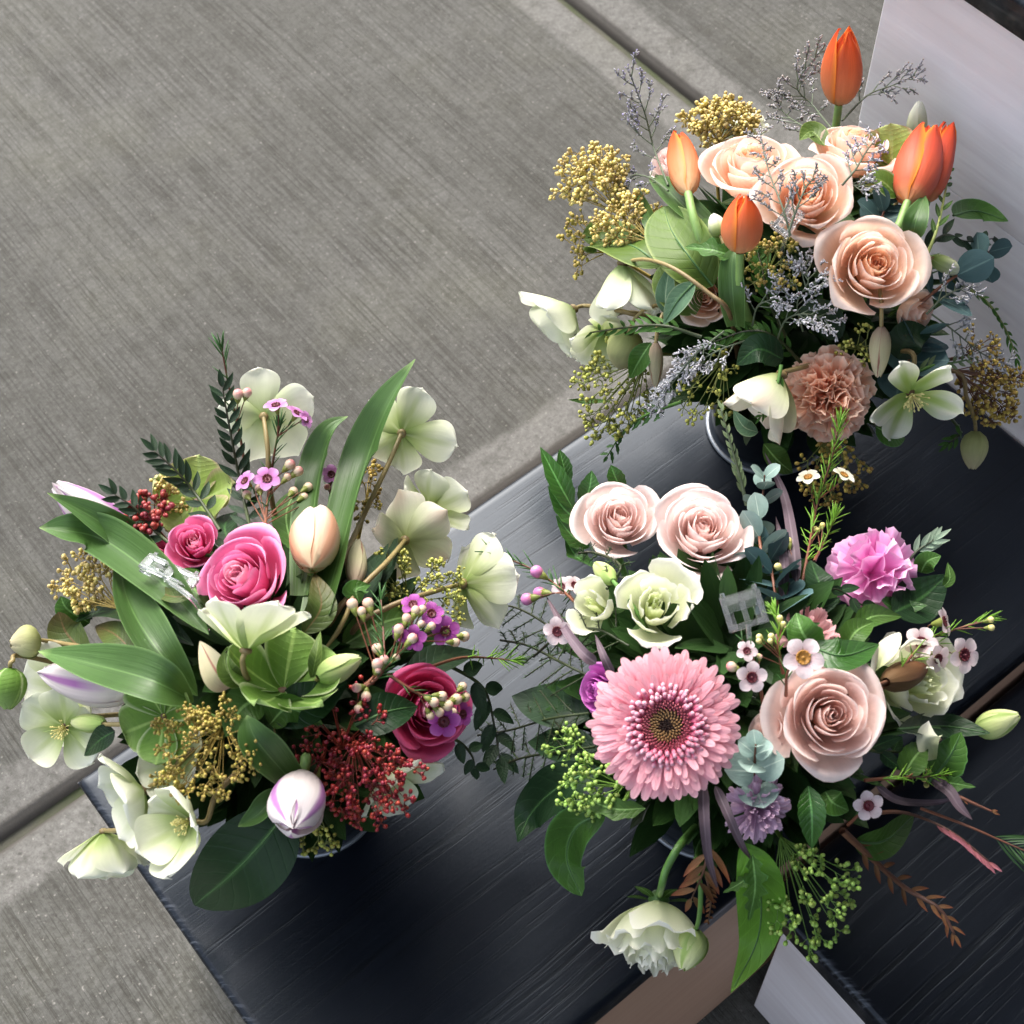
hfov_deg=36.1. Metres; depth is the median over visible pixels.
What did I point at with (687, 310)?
leaf
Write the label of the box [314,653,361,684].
hellebore bud
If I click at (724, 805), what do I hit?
strap leaf
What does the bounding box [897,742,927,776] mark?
leaf
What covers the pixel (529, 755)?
fern frond
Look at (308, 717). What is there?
leaf
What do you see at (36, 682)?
hellebore
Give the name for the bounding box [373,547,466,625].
skimmia
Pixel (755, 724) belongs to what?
rose
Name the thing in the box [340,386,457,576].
hellebore
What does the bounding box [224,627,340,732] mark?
hellebore
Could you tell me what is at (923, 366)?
fern sprig
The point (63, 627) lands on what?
leaf
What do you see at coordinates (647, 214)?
leaf
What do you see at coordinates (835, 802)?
leaf
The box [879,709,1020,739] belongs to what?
lisianthus bud
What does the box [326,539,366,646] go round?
hellebore bud
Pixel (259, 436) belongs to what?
hellebore
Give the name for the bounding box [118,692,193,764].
leaf
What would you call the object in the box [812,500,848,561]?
waxflower sprig
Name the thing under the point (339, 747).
red berries
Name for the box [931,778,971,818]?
strap leaf
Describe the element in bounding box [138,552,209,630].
card pick
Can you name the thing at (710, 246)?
leaf
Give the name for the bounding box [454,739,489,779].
leaf sprig
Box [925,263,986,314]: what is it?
statice sprig
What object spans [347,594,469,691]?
waxflower sprig
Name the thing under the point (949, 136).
tulip
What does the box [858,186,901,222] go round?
eucalyptus sprig
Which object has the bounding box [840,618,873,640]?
leaf
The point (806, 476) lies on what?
waxflower sprig
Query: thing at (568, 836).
leaf
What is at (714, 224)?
hellebore bud
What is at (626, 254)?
leaf
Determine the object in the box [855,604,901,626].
leaf
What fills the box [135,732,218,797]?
hellebore
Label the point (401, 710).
leaf
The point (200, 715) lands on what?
skimmia
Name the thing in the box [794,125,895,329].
rose
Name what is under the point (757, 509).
eucalyptus sprig
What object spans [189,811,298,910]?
leaf
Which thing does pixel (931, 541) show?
leaf sprig
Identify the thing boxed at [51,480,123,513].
tulip
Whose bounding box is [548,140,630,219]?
skimmia
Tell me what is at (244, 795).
foliage
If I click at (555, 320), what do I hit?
hellebore
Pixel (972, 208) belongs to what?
leaf
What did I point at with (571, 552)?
leaf
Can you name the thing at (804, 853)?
green berries
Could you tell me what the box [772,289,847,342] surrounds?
statice sprig
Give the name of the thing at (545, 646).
fern frond
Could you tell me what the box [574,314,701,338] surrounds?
fern sprig
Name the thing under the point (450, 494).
hellebore
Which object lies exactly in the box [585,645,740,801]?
gerbera
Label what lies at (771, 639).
waxflower sprig
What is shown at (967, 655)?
waxflower sprig
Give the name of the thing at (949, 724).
leaf
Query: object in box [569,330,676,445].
skimmia
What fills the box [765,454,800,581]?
strap leaf
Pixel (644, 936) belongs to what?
lisianthus
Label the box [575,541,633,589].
fern frond
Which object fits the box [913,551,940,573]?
leaf
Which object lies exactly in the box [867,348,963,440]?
hellebore
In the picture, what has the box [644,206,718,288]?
leaf
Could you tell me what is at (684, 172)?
tulip
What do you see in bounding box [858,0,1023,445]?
display box
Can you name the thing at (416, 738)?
rose
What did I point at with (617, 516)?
rose
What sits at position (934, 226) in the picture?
fern sprig
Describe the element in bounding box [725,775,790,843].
pompon flower
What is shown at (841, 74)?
tulip
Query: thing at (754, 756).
eucalyptus sprig
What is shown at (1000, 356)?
statice sprig
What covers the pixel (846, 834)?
brown frond
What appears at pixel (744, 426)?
leaf
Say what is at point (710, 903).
brown frond
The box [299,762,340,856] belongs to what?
skimmia
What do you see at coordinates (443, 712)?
waxflower sprig
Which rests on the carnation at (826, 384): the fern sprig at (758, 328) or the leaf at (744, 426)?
the fern sprig at (758, 328)
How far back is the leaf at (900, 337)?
1.07 m
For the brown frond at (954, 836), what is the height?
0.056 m
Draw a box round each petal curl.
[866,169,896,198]
[876,632,901,669]
[916,721,941,760]
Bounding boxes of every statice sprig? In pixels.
[614,49,675,185]
[616,162,668,191]
[643,330,724,417]
[674,340,744,380]
[741,268,802,325]
[743,123,798,235]
[759,34,831,127]
[762,78,819,131]
[767,246,842,331]
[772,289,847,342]
[788,161,828,230]
[841,58,927,120]
[841,122,888,185]
[853,170,882,200]
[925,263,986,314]
[931,314,1017,375]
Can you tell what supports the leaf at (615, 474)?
attached to the rose at (617, 516)
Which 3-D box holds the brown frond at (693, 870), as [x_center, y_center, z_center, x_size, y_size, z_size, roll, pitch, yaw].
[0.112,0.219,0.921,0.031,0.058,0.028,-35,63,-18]
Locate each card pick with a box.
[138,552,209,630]
[719,584,768,697]
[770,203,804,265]
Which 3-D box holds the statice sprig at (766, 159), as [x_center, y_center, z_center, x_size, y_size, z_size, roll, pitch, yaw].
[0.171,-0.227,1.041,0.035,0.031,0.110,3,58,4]
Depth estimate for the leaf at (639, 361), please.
1.10 m
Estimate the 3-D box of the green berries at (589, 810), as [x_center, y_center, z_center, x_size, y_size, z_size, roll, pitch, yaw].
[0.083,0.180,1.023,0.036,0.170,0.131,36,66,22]
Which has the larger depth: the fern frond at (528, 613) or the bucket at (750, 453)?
the bucket at (750, 453)
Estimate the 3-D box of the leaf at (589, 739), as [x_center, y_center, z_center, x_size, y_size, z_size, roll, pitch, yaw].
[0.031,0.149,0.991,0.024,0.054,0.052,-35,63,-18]
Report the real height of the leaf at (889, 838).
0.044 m
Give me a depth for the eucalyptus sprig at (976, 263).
1.08 m
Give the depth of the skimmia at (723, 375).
1.09 m
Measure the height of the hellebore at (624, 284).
0.243 m
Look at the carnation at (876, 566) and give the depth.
1.02 m
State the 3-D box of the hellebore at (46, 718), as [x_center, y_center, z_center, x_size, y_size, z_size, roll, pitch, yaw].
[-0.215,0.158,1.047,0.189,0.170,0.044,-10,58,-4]
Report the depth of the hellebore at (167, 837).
0.89 m
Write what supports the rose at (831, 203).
in the bucket at (750, 453)
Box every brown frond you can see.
[670,850,730,912]
[704,876,716,923]
[839,828,964,946]
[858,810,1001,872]
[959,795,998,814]
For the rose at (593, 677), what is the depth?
0.95 m
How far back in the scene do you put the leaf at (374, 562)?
0.98 m
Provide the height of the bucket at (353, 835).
0.118 m
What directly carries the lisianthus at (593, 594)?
in the bucket at (671, 837)
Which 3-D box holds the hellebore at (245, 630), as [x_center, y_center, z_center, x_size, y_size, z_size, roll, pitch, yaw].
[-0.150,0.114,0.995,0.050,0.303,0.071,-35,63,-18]
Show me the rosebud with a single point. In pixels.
(909, 675)
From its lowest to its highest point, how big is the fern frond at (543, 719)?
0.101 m
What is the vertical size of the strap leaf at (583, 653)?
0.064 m
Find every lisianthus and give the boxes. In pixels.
[566,574,623,634]
[590,823,698,976]
[614,558,703,648]
[871,632,963,735]
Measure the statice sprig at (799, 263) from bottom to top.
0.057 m
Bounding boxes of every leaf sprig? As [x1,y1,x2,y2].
[98,478,167,543]
[140,433,221,531]
[209,369,262,524]
[452,660,518,783]
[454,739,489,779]
[717,400,746,505]
[802,583,874,615]
[868,735,946,769]
[909,527,950,560]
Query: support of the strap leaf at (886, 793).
on the strap leaf at (947, 789)
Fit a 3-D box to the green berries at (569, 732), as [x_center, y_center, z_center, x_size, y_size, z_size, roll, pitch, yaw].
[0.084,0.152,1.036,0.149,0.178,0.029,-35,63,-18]
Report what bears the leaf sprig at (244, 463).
on the hellebore at (213, 474)
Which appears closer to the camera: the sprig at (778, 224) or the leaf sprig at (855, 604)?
the leaf sprig at (855, 604)
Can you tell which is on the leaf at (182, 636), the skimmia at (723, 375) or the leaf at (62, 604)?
the leaf at (62, 604)
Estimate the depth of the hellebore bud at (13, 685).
0.99 m
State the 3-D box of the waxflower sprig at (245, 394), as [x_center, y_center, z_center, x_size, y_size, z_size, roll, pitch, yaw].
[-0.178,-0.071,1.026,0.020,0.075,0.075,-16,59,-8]
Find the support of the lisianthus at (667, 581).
in the bucket at (671, 837)
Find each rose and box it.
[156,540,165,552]
[164,515,217,567]
[196,523,288,609]
[385,663,472,762]
[569,482,659,578]
[580,662,608,712]
[650,147,695,177]
[654,483,753,579]
[680,277,722,326]
[698,135,800,204]
[748,710,782,736]
[749,153,853,253]
[759,663,885,781]
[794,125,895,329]
[813,215,931,314]
[887,289,933,325]
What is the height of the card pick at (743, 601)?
0.061 m
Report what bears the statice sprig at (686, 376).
attached to the fern sprig at (638, 422)
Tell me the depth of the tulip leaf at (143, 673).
0.90 m
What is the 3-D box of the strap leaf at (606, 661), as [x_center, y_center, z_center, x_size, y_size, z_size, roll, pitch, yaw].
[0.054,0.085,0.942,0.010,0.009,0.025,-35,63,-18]
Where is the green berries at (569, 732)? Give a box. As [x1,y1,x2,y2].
[541,721,594,770]
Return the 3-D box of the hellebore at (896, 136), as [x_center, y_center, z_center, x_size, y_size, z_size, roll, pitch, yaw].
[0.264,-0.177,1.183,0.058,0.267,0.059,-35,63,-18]
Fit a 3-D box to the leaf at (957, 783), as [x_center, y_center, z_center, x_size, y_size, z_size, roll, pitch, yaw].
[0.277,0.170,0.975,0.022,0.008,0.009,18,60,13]
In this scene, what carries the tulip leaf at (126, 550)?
on the foliage at (244, 795)
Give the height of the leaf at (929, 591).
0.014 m
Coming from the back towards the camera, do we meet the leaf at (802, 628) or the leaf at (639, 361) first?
the leaf at (639, 361)
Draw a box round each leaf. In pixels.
[38,643,193,705]
[39,511,208,634]
[47,612,89,643]
[55,596,89,626]
[75,599,193,645]
[84,724,114,755]
[95,621,134,645]
[112,570,197,695]
[161,587,192,602]
[184,568,203,608]
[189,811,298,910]
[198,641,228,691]
[215,512,237,546]
[216,651,242,688]
[221,687,265,736]
[237,715,301,783]
[238,788,272,826]
[265,694,322,728]
[271,493,291,547]
[276,681,347,728]
[289,416,347,595]
[302,573,336,633]
[308,631,321,677]
[335,554,374,622]
[342,580,369,602]
[342,606,417,647]
[354,692,417,735]
[359,537,397,603]
[362,543,388,598]
[407,645,476,671]
[512,683,589,727]
[514,760,600,841]
[528,726,598,761]
[540,447,574,507]
[544,805,604,895]
[546,597,596,664]
[548,486,575,523]
[556,515,589,549]
[557,449,572,478]
[565,541,592,566]
[569,398,608,403]
[574,792,645,820]
[577,470,598,499]
[582,219,659,268]
[595,635,613,671]
[607,465,625,483]
[628,342,651,377]
[637,182,652,228]
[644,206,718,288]
[649,174,710,219]
[652,267,702,315]
[655,271,674,312]
[663,281,694,323]
[675,218,721,264]
[685,238,728,259]
[698,789,717,887]
[714,786,749,858]
[718,250,744,327]
[723,873,748,892]
[731,842,785,992]
[733,410,757,436]
[736,333,782,365]
[743,853,767,919]
[763,443,792,473]
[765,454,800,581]
[776,518,788,600]
[786,613,824,649]
[793,224,815,268]
[797,786,826,848]
[799,121,828,145]
[799,299,844,339]
[805,560,833,587]
[811,636,878,670]
[818,790,848,815]
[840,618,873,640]
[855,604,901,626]
[856,814,913,860]
[876,426,904,446]
[876,786,949,805]
[881,596,926,611]
[890,320,930,359]
[891,574,946,623]
[897,713,989,737]
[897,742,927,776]
[902,195,928,237]
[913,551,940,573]
[924,732,967,781]
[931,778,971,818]
[943,563,955,587]
[946,775,974,791]
[951,198,1007,221]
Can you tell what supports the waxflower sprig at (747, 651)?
attached to the rose at (825, 739)
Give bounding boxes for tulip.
[37,493,237,737]
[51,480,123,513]
[267,752,325,837]
[289,359,414,614]
[667,130,717,288]
[721,194,785,343]
[808,122,942,335]
[820,25,862,126]
[927,121,956,205]
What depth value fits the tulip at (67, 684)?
0.96 m
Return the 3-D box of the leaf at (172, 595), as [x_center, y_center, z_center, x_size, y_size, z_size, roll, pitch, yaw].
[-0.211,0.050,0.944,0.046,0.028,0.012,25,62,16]
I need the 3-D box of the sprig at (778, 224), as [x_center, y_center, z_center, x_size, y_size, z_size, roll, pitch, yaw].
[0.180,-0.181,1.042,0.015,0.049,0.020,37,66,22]
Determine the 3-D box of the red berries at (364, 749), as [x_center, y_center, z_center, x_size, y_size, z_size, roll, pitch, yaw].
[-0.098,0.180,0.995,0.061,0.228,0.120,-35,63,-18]
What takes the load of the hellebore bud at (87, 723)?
in the foliage at (244, 795)
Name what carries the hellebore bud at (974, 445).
in the bucket at (750, 453)
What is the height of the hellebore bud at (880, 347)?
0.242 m
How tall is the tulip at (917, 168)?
0.274 m
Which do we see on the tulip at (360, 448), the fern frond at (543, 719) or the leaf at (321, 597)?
the leaf at (321, 597)
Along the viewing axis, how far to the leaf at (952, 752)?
0.98 m
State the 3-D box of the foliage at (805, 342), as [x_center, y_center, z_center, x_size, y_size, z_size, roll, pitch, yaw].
[0.211,-0.154,1.185,0.227,0.262,0.234,-35,63,-18]
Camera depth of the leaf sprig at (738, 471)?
1.05 m
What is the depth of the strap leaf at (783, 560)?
0.97 m
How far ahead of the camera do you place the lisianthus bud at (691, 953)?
0.95 m
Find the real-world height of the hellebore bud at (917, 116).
0.239 m
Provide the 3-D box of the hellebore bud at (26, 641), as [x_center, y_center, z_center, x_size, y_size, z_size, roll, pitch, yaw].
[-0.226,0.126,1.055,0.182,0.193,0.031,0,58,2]
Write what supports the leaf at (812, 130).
attached to the rose at (837, 138)
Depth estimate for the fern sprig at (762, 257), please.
1.06 m
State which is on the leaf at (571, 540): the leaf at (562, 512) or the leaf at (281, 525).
the leaf at (562, 512)
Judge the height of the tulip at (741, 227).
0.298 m
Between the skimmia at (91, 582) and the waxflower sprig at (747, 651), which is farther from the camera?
the skimmia at (91, 582)
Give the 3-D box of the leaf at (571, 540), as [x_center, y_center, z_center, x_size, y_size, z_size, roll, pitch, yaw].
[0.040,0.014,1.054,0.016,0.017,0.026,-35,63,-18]
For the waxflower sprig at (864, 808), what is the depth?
0.92 m
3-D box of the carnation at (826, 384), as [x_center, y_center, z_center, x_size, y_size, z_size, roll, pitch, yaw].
[0.231,-0.090,1.165,0.065,0.208,0.177,10,59,8]
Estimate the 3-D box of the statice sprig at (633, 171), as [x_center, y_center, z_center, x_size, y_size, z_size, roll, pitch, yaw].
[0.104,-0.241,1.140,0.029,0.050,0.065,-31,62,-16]
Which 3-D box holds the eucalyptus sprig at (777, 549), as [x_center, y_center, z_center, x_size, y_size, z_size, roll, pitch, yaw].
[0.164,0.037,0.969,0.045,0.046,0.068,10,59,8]
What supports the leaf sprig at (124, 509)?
attached to the red berries at (155, 518)
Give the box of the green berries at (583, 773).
[557,751,625,815]
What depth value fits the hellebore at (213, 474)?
1.03 m
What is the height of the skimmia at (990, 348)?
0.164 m
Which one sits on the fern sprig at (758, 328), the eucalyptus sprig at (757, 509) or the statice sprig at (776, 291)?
the statice sprig at (776, 291)
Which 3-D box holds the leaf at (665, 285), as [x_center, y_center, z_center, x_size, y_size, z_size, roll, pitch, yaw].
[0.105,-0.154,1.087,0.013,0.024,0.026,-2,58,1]
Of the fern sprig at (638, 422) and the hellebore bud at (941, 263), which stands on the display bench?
the fern sprig at (638, 422)
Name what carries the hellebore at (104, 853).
in the bucket at (353, 835)
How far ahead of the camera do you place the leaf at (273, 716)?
0.90 m
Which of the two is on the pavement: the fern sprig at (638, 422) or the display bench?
the display bench
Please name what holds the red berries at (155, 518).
in the bucket at (353, 835)
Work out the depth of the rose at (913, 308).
1.08 m
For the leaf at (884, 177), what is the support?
on the eucalyptus sprig at (881, 205)
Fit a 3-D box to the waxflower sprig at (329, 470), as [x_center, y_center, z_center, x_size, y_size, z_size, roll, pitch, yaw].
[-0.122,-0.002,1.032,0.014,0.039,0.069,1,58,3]
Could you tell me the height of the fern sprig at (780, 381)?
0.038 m
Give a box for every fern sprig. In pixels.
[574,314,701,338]
[600,400,682,463]
[702,320,802,363]
[747,237,787,337]
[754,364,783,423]
[919,354,978,371]
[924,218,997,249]
[928,168,953,253]
[938,418,962,451]
[953,280,1020,367]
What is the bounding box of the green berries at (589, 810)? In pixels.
[555,789,630,822]
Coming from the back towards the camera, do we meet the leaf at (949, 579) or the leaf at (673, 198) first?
the leaf at (673, 198)
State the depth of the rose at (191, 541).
0.99 m
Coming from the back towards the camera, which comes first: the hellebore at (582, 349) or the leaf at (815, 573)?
the hellebore at (582, 349)
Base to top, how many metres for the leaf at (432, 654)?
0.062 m
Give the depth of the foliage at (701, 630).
0.96 m
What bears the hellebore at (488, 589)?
on the foliage at (244, 795)
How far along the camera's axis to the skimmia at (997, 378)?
1.15 m
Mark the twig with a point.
(1020, 841)
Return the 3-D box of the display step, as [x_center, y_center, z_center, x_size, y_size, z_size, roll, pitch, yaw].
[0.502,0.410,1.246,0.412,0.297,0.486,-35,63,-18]
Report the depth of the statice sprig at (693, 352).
1.06 m
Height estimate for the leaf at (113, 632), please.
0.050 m
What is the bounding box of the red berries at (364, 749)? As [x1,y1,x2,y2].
[321,729,429,831]
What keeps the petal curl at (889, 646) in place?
on the lisianthus at (933, 693)
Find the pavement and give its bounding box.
[0,0,883,1023]
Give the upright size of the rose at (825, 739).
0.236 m
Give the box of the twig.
[920,807,1023,870]
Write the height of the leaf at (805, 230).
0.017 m
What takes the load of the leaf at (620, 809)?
attached to the green berries at (583, 773)
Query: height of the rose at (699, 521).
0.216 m
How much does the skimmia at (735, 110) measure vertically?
0.233 m
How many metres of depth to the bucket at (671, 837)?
1.11 m
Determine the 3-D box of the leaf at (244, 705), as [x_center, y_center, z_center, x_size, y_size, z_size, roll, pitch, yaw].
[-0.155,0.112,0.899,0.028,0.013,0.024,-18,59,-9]
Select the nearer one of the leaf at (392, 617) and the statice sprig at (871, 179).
the leaf at (392, 617)
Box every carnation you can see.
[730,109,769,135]
[784,344,876,441]
[825,527,917,608]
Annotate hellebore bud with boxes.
[0,653,53,709]
[10,625,77,658]
[70,714,202,732]
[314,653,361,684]
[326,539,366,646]
[607,304,658,369]
[648,312,739,387]
[708,213,723,243]
[869,284,890,377]
[894,101,927,204]
[930,254,959,275]
[951,369,988,469]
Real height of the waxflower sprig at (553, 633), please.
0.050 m
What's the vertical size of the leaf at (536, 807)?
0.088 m
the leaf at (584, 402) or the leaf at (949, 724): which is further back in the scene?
the leaf at (584, 402)
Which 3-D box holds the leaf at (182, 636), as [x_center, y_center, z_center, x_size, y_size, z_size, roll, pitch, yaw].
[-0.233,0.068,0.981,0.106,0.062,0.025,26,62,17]
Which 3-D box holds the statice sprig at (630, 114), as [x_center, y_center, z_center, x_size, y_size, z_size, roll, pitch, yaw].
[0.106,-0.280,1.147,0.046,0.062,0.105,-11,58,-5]
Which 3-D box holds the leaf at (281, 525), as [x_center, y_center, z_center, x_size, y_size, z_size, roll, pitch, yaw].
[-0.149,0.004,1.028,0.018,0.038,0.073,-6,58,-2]
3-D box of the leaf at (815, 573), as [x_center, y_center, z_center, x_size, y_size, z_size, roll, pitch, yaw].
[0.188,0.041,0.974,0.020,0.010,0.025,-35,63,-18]
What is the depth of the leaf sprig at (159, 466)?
1.01 m
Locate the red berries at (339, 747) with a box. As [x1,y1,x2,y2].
[302,675,387,753]
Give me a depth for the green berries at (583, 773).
0.93 m
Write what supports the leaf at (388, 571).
attached to the foliage at (244, 795)
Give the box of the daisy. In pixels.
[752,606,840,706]
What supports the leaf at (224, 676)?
attached to the foliage at (244, 795)
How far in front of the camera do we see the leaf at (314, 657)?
0.91 m
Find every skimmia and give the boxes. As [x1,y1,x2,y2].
[47,548,115,614]
[142,474,188,523]
[149,691,261,805]
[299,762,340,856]
[353,458,383,538]
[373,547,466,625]
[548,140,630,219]
[556,208,651,279]
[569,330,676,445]
[588,188,662,247]
[674,91,761,200]
[676,346,738,425]
[744,231,801,291]
[794,440,872,508]
[834,323,872,366]
[948,323,1000,377]
[951,352,1023,427]
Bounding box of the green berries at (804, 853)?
[766,829,862,962]
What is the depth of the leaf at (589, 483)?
1.05 m
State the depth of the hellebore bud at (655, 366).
1.10 m
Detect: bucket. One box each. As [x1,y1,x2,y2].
[297,816,376,858]
[635,799,693,858]
[705,404,818,475]
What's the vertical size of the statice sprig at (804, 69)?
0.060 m
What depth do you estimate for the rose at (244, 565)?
0.94 m
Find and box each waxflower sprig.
[208,331,251,457]
[236,398,312,523]
[322,464,336,499]
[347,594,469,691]
[352,581,399,712]
[387,672,472,736]
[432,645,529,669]
[475,538,579,644]
[726,630,767,704]
[756,597,788,674]
[774,405,854,594]
[777,639,824,696]
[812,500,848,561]
[846,790,882,826]
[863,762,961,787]
[882,607,1002,690]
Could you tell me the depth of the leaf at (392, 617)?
0.96 m
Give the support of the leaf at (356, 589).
attached to the foliage at (244, 795)
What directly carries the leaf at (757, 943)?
hanging from the foliage at (701, 630)
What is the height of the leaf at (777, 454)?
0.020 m
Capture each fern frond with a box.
[473,689,589,757]
[493,722,595,780]
[497,629,585,696]
[502,595,570,664]
[526,605,629,663]
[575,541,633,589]
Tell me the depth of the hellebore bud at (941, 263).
1.07 m
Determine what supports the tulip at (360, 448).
in the bucket at (353, 835)
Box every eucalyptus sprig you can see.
[724,729,784,807]
[733,463,786,555]
[741,525,813,613]
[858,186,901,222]
[877,317,948,397]
[920,232,1011,315]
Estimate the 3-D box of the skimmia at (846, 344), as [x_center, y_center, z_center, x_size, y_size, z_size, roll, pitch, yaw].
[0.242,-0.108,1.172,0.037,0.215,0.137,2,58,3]
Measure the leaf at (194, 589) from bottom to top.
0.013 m
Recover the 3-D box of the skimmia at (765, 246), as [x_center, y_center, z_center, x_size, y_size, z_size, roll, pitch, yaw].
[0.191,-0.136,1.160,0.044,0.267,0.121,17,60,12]
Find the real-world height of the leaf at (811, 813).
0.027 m
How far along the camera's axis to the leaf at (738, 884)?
0.91 m
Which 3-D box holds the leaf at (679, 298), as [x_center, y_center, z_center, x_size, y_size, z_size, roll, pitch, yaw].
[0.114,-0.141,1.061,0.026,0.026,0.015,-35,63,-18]
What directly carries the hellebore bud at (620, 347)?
in the bucket at (750, 453)
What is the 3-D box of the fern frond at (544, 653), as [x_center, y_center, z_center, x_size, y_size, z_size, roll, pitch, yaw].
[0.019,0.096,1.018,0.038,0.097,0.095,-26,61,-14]
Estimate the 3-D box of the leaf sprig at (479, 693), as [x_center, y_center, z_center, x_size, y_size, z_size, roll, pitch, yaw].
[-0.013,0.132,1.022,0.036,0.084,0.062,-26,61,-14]
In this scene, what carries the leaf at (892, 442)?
attached to the hellebore at (893, 416)
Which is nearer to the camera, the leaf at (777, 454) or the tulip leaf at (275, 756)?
the tulip leaf at (275, 756)
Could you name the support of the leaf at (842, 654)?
on the rose at (825, 739)
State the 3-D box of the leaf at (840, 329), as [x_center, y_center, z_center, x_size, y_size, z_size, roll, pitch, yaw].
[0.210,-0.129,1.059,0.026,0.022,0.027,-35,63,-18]
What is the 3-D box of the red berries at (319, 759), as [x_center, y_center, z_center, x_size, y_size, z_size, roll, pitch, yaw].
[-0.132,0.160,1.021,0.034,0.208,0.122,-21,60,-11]
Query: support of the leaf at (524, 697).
on the foliage at (701, 630)
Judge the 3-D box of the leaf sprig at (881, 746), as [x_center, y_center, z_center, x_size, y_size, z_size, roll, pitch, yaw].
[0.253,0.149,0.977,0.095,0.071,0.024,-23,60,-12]
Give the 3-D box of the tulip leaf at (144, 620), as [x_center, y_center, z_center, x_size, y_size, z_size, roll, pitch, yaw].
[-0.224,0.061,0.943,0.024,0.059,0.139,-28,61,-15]
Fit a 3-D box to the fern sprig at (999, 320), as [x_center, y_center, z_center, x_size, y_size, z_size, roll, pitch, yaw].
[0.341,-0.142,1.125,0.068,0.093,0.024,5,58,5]
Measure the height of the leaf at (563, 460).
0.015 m
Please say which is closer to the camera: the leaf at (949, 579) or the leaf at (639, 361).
the leaf at (949, 579)
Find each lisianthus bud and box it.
[593,561,650,632]
[673,838,708,970]
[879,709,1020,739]
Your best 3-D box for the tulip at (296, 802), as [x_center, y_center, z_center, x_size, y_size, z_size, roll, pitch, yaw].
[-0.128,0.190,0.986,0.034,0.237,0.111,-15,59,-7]
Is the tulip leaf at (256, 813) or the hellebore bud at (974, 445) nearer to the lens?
the tulip leaf at (256, 813)
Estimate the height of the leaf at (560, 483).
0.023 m
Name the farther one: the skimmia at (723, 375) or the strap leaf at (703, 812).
the skimmia at (723, 375)
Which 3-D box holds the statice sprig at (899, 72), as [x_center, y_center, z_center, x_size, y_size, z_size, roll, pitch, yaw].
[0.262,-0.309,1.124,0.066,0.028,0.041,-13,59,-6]
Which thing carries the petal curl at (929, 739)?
on the leaf at (952, 752)
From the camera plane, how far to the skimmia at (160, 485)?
1.02 m
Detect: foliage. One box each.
[117,538,434,861]
[545,543,911,880]
[649,179,949,459]
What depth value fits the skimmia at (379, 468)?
1.05 m
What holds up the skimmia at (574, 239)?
in the bucket at (750, 453)
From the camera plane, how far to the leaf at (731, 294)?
1.05 m
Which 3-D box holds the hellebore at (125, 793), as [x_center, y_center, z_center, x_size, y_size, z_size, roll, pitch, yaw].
[-0.207,0.182,1.002,0.112,0.221,0.052,-56,71,-27]
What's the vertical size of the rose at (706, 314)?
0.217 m
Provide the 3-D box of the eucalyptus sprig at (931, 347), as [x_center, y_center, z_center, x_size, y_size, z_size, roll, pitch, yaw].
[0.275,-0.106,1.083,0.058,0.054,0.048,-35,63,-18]
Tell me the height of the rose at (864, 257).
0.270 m
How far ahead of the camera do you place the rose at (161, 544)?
1.01 m
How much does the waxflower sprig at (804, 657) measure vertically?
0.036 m
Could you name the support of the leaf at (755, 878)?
on the foliage at (701, 630)
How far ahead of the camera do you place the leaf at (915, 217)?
1.04 m
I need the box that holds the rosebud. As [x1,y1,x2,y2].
[810,661,927,706]
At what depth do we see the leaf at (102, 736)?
0.94 m
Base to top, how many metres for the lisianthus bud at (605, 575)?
0.219 m
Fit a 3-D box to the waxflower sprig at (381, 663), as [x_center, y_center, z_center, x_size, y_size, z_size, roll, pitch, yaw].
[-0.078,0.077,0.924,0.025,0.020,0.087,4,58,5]
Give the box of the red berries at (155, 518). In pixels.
[124,489,174,537]
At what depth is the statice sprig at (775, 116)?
1.15 m
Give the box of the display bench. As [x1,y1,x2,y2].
[78,364,1023,1023]
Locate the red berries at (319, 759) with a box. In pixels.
[292,734,345,787]
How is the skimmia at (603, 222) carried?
in the bucket at (750, 453)
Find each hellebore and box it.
[19,689,118,769]
[23,641,91,746]
[57,806,149,879]
[97,744,225,847]
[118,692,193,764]
[134,765,248,878]
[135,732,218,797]
[152,454,234,532]
[198,595,310,680]
[218,367,313,546]
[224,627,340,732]
[328,489,451,626]
[337,724,444,816]
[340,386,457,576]
[350,532,519,634]
[398,469,470,553]
[519,292,661,361]
[569,310,651,372]
[589,257,738,359]
[723,363,809,444]
[859,123,912,192]
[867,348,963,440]
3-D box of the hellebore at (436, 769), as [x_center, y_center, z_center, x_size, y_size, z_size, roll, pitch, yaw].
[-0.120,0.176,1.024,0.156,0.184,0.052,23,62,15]
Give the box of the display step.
[754,678,1023,1023]
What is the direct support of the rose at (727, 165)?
in the bucket at (750, 453)
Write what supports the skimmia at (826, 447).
in the bucket at (750, 453)
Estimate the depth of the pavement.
1.91 m
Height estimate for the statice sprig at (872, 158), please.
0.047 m
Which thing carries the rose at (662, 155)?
in the bucket at (750, 453)
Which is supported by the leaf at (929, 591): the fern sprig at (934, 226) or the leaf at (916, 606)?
the leaf at (916, 606)
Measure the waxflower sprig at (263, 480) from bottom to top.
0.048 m

